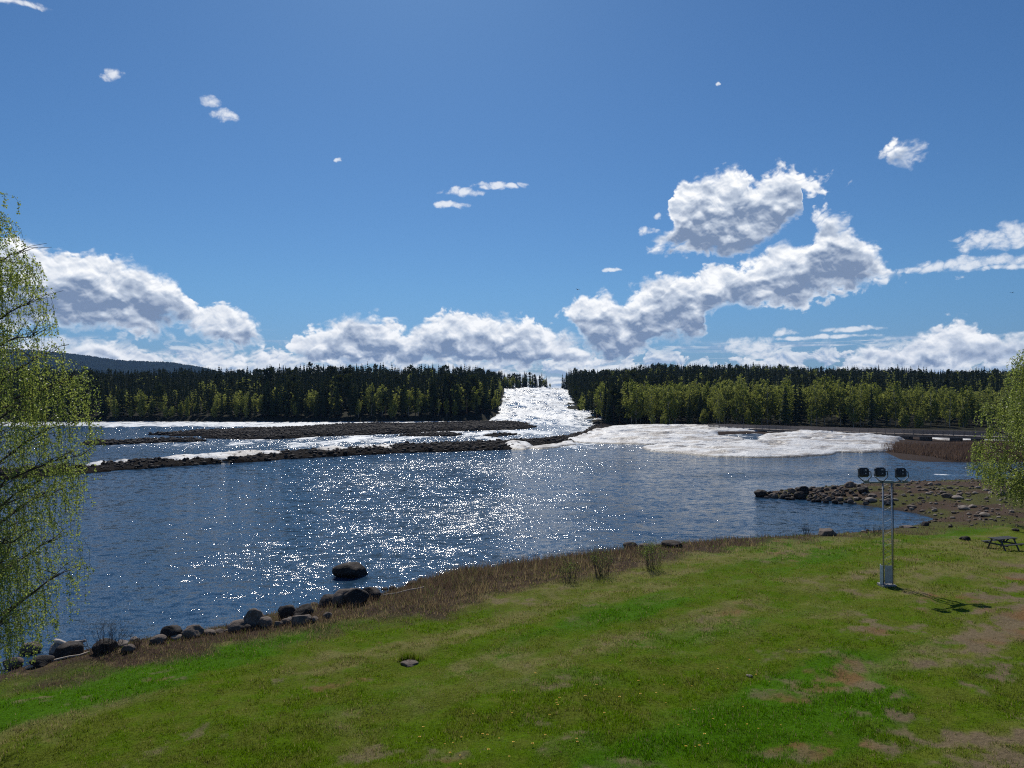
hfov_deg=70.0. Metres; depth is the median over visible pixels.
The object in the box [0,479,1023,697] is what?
dry brush
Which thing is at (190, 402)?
spruce tree
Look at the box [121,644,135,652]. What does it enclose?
stone
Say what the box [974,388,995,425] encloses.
birch tree
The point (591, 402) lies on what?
spruce tree
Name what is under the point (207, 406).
pine tree
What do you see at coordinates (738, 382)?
birch tree
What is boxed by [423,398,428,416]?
spruce tree
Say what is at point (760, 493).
boulder
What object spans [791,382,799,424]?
spruce tree
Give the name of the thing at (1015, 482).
birch tree
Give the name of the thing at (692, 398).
birch tree
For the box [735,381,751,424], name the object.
birch tree
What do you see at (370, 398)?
birch tree
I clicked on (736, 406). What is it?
birch tree
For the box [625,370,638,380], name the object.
pine tree
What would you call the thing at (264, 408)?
spruce tree
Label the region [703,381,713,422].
birch tree
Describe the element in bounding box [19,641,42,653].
boulder
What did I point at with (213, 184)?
sky
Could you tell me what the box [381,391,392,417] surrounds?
pine tree
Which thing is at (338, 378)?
pine tree
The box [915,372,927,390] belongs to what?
pine tree
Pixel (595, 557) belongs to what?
shrub
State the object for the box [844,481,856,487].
boulder
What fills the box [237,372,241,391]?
spruce tree
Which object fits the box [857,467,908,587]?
floodlight mast
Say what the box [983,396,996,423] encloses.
birch tree
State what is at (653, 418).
birch tree
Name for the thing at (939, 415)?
birch tree
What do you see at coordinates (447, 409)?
birch tree
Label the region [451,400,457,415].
birch tree
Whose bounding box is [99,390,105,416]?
spruce tree
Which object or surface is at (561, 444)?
snow patch
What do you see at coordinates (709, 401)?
birch tree
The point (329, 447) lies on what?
snow patch
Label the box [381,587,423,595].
driftwood
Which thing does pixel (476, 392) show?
birch tree
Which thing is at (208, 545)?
river
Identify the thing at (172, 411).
birch tree
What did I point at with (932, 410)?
birch tree
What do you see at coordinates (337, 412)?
spruce tree
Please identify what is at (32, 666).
driftwood
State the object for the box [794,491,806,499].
boulder
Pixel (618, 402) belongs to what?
spruce tree
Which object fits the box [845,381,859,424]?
birch tree
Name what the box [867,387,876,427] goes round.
spruce tree
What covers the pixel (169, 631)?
boulder
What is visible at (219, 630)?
stone
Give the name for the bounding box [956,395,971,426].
birch tree
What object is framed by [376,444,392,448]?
snow patch
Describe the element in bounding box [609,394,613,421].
spruce tree
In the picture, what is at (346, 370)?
pine tree
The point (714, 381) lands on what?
birch tree
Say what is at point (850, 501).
boulder
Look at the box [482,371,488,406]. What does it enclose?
spruce tree
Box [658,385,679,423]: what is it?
birch tree
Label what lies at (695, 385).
birch tree
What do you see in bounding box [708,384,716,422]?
birch tree
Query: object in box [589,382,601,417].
pine tree
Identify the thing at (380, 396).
spruce tree
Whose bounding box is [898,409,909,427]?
birch tree
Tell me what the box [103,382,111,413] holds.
spruce tree
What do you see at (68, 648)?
boulder
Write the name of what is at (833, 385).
birch tree
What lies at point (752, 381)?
birch tree
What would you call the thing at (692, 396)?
birch tree
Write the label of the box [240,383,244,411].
spruce tree
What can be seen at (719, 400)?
birch tree
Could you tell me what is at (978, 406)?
birch tree
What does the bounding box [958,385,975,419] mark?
birch tree
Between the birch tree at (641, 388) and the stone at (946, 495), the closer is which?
the stone at (946, 495)
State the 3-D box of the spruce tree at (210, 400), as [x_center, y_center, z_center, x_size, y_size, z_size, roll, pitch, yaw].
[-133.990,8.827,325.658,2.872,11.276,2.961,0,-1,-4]
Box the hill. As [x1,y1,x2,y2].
[0,349,225,375]
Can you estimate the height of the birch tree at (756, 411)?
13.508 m
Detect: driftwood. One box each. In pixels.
[25,651,88,669]
[54,639,85,643]
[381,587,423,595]
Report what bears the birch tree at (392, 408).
on the ground at (964, 641)
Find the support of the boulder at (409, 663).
on the ground at (964, 641)
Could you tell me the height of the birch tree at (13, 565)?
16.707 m
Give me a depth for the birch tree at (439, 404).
327.83 m
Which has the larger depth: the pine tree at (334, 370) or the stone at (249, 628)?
the pine tree at (334, 370)
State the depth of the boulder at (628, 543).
53.02 m
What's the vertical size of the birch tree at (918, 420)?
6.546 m
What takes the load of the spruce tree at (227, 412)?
on the ground at (964, 641)
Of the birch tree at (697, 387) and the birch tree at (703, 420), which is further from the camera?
the birch tree at (697, 387)
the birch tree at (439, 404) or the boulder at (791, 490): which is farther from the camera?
the birch tree at (439, 404)
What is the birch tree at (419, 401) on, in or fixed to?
on the ground at (964, 641)
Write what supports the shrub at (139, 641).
on the ground at (964, 641)
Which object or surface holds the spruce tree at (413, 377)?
on the ground at (964, 641)
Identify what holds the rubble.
on the ground at (964, 641)
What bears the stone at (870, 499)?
on the ground at (964, 641)
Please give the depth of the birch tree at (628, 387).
307.83 m
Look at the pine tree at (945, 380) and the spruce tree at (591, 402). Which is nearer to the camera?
the spruce tree at (591, 402)
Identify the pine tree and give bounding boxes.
[80,369,94,384]
[89,380,104,414]
[116,389,127,403]
[151,384,166,415]
[205,401,211,416]
[258,368,274,386]
[327,365,338,381]
[329,374,344,415]
[341,368,352,382]
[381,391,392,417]
[443,373,462,411]
[461,380,473,414]
[463,373,482,394]
[572,389,577,404]
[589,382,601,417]
[599,370,611,382]
[608,383,623,422]
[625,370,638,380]
[875,374,883,387]
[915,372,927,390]
[940,377,950,389]
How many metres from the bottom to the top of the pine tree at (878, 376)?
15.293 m
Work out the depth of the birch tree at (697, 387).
284.80 m
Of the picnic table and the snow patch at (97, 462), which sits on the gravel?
the snow patch at (97, 462)
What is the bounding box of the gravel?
[0,420,601,474]
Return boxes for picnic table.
[982,536,1023,551]
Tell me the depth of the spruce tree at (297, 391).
324.00 m
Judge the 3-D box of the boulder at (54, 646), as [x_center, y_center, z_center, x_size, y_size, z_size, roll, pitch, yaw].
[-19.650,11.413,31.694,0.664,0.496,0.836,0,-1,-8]
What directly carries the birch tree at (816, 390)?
on the ground at (964, 641)
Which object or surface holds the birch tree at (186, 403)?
on the ground at (964, 641)
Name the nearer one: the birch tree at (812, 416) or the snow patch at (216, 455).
the snow patch at (216, 455)
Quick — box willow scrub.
[881,438,1023,461]
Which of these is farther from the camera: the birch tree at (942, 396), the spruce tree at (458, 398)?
the spruce tree at (458, 398)
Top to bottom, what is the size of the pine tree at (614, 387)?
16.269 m
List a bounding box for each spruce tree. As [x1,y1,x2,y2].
[47,392,53,416]
[67,388,74,413]
[76,378,81,415]
[80,381,85,415]
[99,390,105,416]
[99,399,102,415]
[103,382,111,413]
[126,381,131,412]
[129,387,135,411]
[145,384,151,412]
[148,400,153,415]
[184,387,190,412]
[188,389,191,414]
[195,396,199,415]
[208,393,212,414]
[219,402,223,415]
[224,387,230,414]
[228,381,232,402]
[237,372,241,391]
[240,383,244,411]
[244,369,250,392]
[246,391,251,415]
[260,383,267,416]
[277,378,284,416]
[282,377,290,413]
[290,374,300,413]
[296,397,301,416]
[335,382,340,416]
[346,385,353,416]
[362,380,367,412]
[372,399,375,416]
[377,377,386,414]
[387,377,394,407]
[399,374,405,411]
[400,392,404,416]
[403,374,408,414]
[409,367,414,386]
[412,372,418,415]
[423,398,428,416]
[427,374,436,414]
[441,376,449,410]
[455,381,459,412]
[462,372,471,412]
[481,384,488,412]
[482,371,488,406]
[590,390,593,413]
[601,383,607,420]
[605,394,611,423]
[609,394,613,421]
[614,384,623,423]
[686,394,693,423]
[695,392,704,424]
[779,385,790,425]
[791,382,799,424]
[837,378,849,425]
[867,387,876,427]
[981,380,984,394]
[995,378,998,394]
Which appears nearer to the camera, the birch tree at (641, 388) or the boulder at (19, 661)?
the boulder at (19, 661)
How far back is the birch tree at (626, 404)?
282.00 m
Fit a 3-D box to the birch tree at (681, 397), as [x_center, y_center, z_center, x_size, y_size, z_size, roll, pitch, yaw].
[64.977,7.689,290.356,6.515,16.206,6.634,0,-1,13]
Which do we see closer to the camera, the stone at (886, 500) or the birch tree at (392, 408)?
the stone at (886, 500)
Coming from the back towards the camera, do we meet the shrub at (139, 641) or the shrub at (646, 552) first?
the shrub at (646, 552)
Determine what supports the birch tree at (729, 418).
on the ground at (964, 641)
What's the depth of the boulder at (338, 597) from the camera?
36.48 m
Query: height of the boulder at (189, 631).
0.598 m
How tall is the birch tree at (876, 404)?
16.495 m
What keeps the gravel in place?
on the ground at (964, 641)
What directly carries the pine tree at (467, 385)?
on the ground at (964, 641)
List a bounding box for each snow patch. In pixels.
[87,460,105,465]
[152,450,279,462]
[317,446,346,449]
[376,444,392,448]
[505,440,532,449]
[529,440,575,448]
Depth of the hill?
3319.27 m
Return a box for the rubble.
[130,478,1023,640]
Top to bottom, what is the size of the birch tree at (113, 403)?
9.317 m
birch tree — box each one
[0,192,114,689]
[110,397,118,415]
[112,402,119,416]
[134,390,147,411]
[136,402,147,416]
[163,406,168,417]
[168,406,175,417]
[177,401,183,416]
[184,396,190,412]
[210,405,217,417]
[233,406,237,416]
[238,394,247,412]
[244,405,250,417]
[355,399,361,417]
[366,383,377,415]
[374,384,387,414]
[387,399,397,417]
[403,391,413,415]
[413,388,423,415]
[435,399,441,412]
[443,398,449,412]
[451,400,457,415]
[468,386,479,411]
[593,381,607,420]
[597,381,606,418]
[621,378,633,419]
[621,382,640,424]
[630,386,645,424]
[637,383,646,421]
[643,385,655,423]
[647,386,659,423]
[650,414,655,423]
[657,385,666,416]
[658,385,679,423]
[660,413,666,423]
[669,384,681,423]
[670,383,683,417]
[678,382,686,421]
[684,382,697,418]
[685,383,695,422]
[688,379,701,395]
[691,384,707,423]
[695,386,708,423]
[699,409,708,424]
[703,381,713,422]
[707,387,725,423]
[708,377,723,422]
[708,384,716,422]
[712,378,733,422]
[713,390,728,423]
[717,380,735,423]
[721,387,730,423]
[728,392,743,423]
[734,373,750,415]
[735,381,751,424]
[743,409,750,424]
[745,379,755,408]
[748,390,763,424]
[750,378,769,424]
[758,379,776,425]
[772,386,784,425]
[773,383,795,420]
[774,378,798,424]
[780,374,789,388]
[802,384,818,424]
[806,404,815,423]
[808,381,828,425]
[809,377,827,424]
[814,376,833,424]
[825,376,840,424]
[830,381,846,425]
[844,389,862,427]
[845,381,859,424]
[854,391,865,426]
[856,379,870,425]
[864,382,884,425]
[865,383,882,425]
[880,380,900,425]
[883,379,908,426]
[898,390,914,416]
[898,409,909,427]
[908,383,922,415]
[911,383,927,416]
[913,410,923,427]
[917,405,924,427]
[921,388,941,426]
[936,384,951,425]
[936,387,948,424]
[940,387,958,427]
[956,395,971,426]
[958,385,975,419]
[966,349,1023,510]
[973,391,986,426]
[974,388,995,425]
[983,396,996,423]
[987,375,995,388]
[996,392,1007,419]
[999,388,1012,419]
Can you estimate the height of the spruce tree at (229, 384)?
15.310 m
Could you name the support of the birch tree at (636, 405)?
on the ground at (964, 641)
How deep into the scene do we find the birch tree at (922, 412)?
259.69 m
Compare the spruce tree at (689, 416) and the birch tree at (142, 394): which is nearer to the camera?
the spruce tree at (689, 416)
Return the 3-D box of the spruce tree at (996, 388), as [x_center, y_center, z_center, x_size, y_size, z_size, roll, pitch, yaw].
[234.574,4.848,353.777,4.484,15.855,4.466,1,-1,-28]
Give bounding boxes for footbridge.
[708,424,1023,440]
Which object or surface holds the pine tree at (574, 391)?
on the ground at (964, 641)
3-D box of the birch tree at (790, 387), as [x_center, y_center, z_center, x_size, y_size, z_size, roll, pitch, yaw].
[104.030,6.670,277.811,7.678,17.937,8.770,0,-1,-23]
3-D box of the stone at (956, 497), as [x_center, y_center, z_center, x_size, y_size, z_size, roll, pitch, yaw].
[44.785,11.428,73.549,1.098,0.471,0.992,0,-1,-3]
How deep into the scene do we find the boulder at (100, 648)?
29.88 m
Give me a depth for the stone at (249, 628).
32.36 m
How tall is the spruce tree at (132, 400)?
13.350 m
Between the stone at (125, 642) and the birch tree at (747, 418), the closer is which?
the stone at (125, 642)
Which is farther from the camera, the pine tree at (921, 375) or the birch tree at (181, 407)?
the pine tree at (921, 375)
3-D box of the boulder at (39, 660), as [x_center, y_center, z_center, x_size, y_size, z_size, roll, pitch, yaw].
[-18.694,10.983,29.038,0.752,0.420,0.793,0,-1,17]
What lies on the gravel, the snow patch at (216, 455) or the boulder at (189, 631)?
the snow patch at (216, 455)
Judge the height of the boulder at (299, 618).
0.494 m
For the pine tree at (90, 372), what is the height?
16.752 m
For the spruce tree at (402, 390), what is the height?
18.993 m
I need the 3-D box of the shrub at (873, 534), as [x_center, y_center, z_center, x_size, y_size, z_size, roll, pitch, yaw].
[26.795,10.793,54.289,1.862,0.944,1.916,-1,-1,26]
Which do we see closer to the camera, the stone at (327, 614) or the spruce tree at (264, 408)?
the stone at (327, 614)
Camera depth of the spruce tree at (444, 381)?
342.03 m
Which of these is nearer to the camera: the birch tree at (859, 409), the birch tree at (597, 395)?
the birch tree at (859, 409)
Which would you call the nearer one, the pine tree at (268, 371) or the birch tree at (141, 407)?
the birch tree at (141, 407)
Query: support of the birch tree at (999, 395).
on the ground at (964, 641)
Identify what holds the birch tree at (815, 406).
on the ground at (964, 641)
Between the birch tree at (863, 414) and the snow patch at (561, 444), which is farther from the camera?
the birch tree at (863, 414)
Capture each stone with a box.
[117,640,127,647]
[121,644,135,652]
[215,628,224,633]
[241,624,251,631]
[274,621,282,626]
[281,618,289,624]
[322,612,331,618]
[865,497,876,501]
[868,493,876,497]
[884,498,894,504]
[901,525,913,527]
[921,521,928,525]
[941,493,952,497]
[952,495,963,498]
[958,505,969,509]
[959,536,970,540]
[979,512,989,516]
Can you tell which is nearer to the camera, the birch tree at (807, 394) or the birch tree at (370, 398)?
the birch tree at (807, 394)
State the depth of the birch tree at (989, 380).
408.00 m
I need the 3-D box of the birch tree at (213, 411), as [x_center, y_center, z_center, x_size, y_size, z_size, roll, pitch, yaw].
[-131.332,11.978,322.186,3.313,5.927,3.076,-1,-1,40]
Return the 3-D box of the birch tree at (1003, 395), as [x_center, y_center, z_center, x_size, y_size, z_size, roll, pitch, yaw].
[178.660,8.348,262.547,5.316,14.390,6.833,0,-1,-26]
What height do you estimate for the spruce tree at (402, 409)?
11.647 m
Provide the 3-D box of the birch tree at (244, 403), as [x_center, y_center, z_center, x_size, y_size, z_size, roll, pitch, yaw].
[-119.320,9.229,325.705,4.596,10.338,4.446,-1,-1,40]
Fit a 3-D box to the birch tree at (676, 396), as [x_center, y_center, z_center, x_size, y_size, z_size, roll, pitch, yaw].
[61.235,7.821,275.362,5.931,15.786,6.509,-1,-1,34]
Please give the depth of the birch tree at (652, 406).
273.90 m
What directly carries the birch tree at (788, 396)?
on the ground at (964, 641)
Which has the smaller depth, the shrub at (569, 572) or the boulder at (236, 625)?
the boulder at (236, 625)
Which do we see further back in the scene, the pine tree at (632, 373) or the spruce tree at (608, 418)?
the pine tree at (632, 373)
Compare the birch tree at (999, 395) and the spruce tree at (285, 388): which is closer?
the birch tree at (999, 395)
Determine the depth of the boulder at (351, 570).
44.54 m
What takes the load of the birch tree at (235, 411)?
on the ground at (964, 641)
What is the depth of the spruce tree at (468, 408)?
342.31 m
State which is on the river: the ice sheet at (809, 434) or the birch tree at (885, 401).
the ice sheet at (809, 434)
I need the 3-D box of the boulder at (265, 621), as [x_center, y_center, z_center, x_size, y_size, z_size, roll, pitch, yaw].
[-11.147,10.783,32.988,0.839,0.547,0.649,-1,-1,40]
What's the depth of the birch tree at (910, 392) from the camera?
273.31 m
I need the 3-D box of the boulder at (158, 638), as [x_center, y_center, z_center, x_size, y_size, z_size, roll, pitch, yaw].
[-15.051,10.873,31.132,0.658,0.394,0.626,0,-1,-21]
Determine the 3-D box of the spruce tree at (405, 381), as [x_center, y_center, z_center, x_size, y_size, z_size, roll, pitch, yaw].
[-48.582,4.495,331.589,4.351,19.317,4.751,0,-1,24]
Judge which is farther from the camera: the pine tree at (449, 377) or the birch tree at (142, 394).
the pine tree at (449, 377)
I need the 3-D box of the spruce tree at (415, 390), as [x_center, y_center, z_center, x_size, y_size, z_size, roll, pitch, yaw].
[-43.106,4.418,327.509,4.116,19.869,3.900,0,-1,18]
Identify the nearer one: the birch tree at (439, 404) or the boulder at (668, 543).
the boulder at (668, 543)
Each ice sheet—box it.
[568,424,770,444]
[642,438,893,457]
[758,430,904,442]
[932,434,1008,440]
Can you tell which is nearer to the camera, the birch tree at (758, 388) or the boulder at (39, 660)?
the boulder at (39, 660)
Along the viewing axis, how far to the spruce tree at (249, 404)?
324.89 m
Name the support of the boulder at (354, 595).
on the ground at (964, 641)
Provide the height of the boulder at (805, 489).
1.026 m
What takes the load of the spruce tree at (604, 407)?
on the ground at (964, 641)
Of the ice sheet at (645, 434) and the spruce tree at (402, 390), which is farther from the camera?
the spruce tree at (402, 390)
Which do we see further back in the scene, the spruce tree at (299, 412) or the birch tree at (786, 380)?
the birch tree at (786, 380)
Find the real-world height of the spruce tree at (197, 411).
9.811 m
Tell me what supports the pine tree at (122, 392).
on the ground at (964, 641)
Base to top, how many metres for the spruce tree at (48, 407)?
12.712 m
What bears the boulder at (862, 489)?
on the ground at (964, 641)
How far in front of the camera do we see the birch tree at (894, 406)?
263.83 m
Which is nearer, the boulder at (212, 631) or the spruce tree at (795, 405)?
the boulder at (212, 631)
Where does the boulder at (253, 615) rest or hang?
on the ground at (964, 641)
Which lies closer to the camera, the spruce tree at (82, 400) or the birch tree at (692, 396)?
the birch tree at (692, 396)
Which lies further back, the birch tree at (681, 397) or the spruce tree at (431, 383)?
the spruce tree at (431, 383)
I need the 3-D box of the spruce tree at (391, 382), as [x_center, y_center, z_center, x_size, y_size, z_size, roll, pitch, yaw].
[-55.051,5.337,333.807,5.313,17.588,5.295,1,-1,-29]
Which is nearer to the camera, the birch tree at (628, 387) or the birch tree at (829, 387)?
the birch tree at (829, 387)
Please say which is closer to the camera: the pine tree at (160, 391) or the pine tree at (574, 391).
the pine tree at (160, 391)
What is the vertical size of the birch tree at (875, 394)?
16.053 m
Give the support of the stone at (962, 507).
on the ground at (964, 641)
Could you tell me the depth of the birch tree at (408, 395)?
325.78 m
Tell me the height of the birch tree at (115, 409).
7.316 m
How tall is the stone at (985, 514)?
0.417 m
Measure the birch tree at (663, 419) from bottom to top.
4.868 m
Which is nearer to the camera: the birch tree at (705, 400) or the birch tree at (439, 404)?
the birch tree at (705, 400)
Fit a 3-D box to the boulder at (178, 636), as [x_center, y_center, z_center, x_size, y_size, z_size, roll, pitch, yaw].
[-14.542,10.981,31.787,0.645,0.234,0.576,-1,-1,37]
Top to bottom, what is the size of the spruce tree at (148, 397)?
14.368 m
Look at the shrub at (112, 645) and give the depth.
29.67 m
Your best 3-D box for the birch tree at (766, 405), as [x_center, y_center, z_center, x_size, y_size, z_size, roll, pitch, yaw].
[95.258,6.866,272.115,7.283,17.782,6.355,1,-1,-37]
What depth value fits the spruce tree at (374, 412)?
322.52 m
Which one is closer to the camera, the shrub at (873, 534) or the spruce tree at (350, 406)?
the shrub at (873, 534)
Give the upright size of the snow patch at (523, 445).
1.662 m
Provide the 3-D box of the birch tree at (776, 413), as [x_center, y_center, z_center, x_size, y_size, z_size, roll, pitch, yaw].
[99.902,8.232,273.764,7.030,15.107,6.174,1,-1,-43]
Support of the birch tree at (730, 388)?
on the ground at (964, 641)
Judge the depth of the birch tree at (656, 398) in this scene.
282.91 m
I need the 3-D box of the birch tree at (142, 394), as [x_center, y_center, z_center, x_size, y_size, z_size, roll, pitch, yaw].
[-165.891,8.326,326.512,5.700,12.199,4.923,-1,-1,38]
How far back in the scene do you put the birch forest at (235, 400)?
327.40 m
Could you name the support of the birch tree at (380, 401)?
on the ground at (964, 641)
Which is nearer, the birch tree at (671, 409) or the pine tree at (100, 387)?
the birch tree at (671, 409)
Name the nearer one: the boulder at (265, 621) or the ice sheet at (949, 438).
the boulder at (265, 621)
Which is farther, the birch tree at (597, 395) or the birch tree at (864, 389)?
the birch tree at (597, 395)
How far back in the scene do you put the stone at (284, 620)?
32.93 m
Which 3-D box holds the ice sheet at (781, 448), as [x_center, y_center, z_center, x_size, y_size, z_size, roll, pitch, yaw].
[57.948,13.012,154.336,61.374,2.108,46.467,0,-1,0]
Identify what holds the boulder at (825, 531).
on the ground at (964, 641)
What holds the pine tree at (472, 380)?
on the ground at (964, 641)
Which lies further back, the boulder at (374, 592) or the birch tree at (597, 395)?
the birch tree at (597, 395)
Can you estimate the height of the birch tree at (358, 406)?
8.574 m
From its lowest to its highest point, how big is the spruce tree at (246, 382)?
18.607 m
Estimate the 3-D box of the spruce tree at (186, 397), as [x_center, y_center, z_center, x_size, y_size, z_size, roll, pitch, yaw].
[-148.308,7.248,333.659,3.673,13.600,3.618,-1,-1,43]
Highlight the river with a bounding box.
[0,387,1023,672]
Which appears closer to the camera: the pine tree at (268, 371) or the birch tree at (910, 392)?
the birch tree at (910, 392)
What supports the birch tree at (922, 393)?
on the ground at (964, 641)
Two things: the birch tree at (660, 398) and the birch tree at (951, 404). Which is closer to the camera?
the birch tree at (951, 404)
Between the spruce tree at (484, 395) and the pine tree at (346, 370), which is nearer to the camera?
the spruce tree at (484, 395)
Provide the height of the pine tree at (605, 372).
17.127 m
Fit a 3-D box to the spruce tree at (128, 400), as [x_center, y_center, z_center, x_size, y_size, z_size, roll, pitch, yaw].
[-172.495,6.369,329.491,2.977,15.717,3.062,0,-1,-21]
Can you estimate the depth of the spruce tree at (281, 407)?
321.72 m
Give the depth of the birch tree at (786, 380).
371.03 m
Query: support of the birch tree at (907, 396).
on the ground at (964, 641)
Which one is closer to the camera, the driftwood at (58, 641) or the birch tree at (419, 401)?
the driftwood at (58, 641)
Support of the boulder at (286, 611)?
on the ground at (964, 641)
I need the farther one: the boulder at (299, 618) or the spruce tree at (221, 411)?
the spruce tree at (221, 411)
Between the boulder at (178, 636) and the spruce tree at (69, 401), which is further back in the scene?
the spruce tree at (69, 401)
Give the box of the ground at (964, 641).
[0,387,1023,767]
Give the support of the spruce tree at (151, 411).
on the ground at (964, 641)
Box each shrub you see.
[75,616,135,658]
[133,637,142,647]
[557,557,580,582]
[586,546,614,577]
[637,536,671,570]
[802,522,811,533]
[859,524,885,535]
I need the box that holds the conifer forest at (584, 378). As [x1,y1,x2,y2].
[0,361,1021,423]
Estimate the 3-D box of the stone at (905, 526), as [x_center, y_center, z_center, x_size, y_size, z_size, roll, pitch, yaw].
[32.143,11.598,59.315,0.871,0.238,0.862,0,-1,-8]
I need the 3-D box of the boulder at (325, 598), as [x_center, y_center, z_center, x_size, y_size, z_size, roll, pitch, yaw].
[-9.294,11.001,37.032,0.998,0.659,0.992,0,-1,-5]
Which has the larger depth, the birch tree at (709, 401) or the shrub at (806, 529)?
the birch tree at (709, 401)
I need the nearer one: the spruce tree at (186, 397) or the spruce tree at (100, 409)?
the spruce tree at (100, 409)
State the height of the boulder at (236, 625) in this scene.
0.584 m
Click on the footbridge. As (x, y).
(928, 435)
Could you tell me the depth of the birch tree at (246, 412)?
321.57 m
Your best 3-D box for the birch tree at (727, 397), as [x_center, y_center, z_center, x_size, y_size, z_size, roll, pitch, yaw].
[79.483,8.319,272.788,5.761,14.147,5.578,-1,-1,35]
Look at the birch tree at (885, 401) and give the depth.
270.71 m
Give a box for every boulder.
[2,657,23,669]
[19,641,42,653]
[29,655,54,667]
[49,643,60,653]
[52,641,83,659]
[92,638,116,654]
[149,634,166,644]
[160,625,182,638]
[171,634,182,639]
[182,625,203,638]
[203,629,215,634]
[227,619,246,632]
[243,608,264,628]
[256,616,272,628]
[278,604,295,618]
[291,614,311,625]
[293,603,313,615]
[318,594,333,607]
[332,562,367,577]
[332,589,350,606]
[344,588,368,607]
[362,587,380,601]
[400,660,418,666]
[623,542,637,548]
[661,540,682,546]
[754,489,766,496]
[769,493,777,498]
[788,488,795,492]
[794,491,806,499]
[796,486,808,493]
[818,528,836,535]
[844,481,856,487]
[847,499,853,503]
[858,486,869,493]
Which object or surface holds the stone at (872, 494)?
on the ground at (964, 641)
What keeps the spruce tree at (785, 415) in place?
on the ground at (964, 641)
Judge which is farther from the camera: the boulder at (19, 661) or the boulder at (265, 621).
the boulder at (265, 621)
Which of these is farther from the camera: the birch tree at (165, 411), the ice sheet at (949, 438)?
the birch tree at (165, 411)
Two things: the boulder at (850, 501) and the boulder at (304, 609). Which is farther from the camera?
the boulder at (850, 501)
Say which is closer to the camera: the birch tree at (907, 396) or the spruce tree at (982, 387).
the birch tree at (907, 396)
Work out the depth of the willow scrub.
140.67 m
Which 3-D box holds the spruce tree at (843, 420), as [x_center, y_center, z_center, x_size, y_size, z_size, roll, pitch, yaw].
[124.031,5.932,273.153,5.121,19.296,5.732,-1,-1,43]
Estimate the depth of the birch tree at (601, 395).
313.40 m
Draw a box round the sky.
[0,0,1023,387]
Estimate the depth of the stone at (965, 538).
51.79 m
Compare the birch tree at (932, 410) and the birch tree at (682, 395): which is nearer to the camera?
the birch tree at (932, 410)
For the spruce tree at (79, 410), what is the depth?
325.08 m
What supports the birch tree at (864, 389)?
on the ground at (964, 641)
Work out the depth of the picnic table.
47.02 m
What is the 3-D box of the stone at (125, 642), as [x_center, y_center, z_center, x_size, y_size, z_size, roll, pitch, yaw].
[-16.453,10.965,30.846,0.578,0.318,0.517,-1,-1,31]
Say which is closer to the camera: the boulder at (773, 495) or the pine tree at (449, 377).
the boulder at (773, 495)
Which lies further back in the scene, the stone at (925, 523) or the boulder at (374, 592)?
the stone at (925, 523)
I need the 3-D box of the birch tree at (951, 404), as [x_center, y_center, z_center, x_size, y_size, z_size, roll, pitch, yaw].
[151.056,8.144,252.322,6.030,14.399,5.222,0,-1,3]
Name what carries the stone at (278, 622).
on the ground at (964, 641)
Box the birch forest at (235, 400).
[9,365,1011,422]
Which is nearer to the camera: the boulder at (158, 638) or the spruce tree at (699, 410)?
the boulder at (158, 638)
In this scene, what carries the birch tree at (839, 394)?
on the ground at (964, 641)
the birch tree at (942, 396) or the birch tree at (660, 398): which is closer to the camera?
the birch tree at (942, 396)
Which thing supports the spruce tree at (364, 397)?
on the ground at (964, 641)

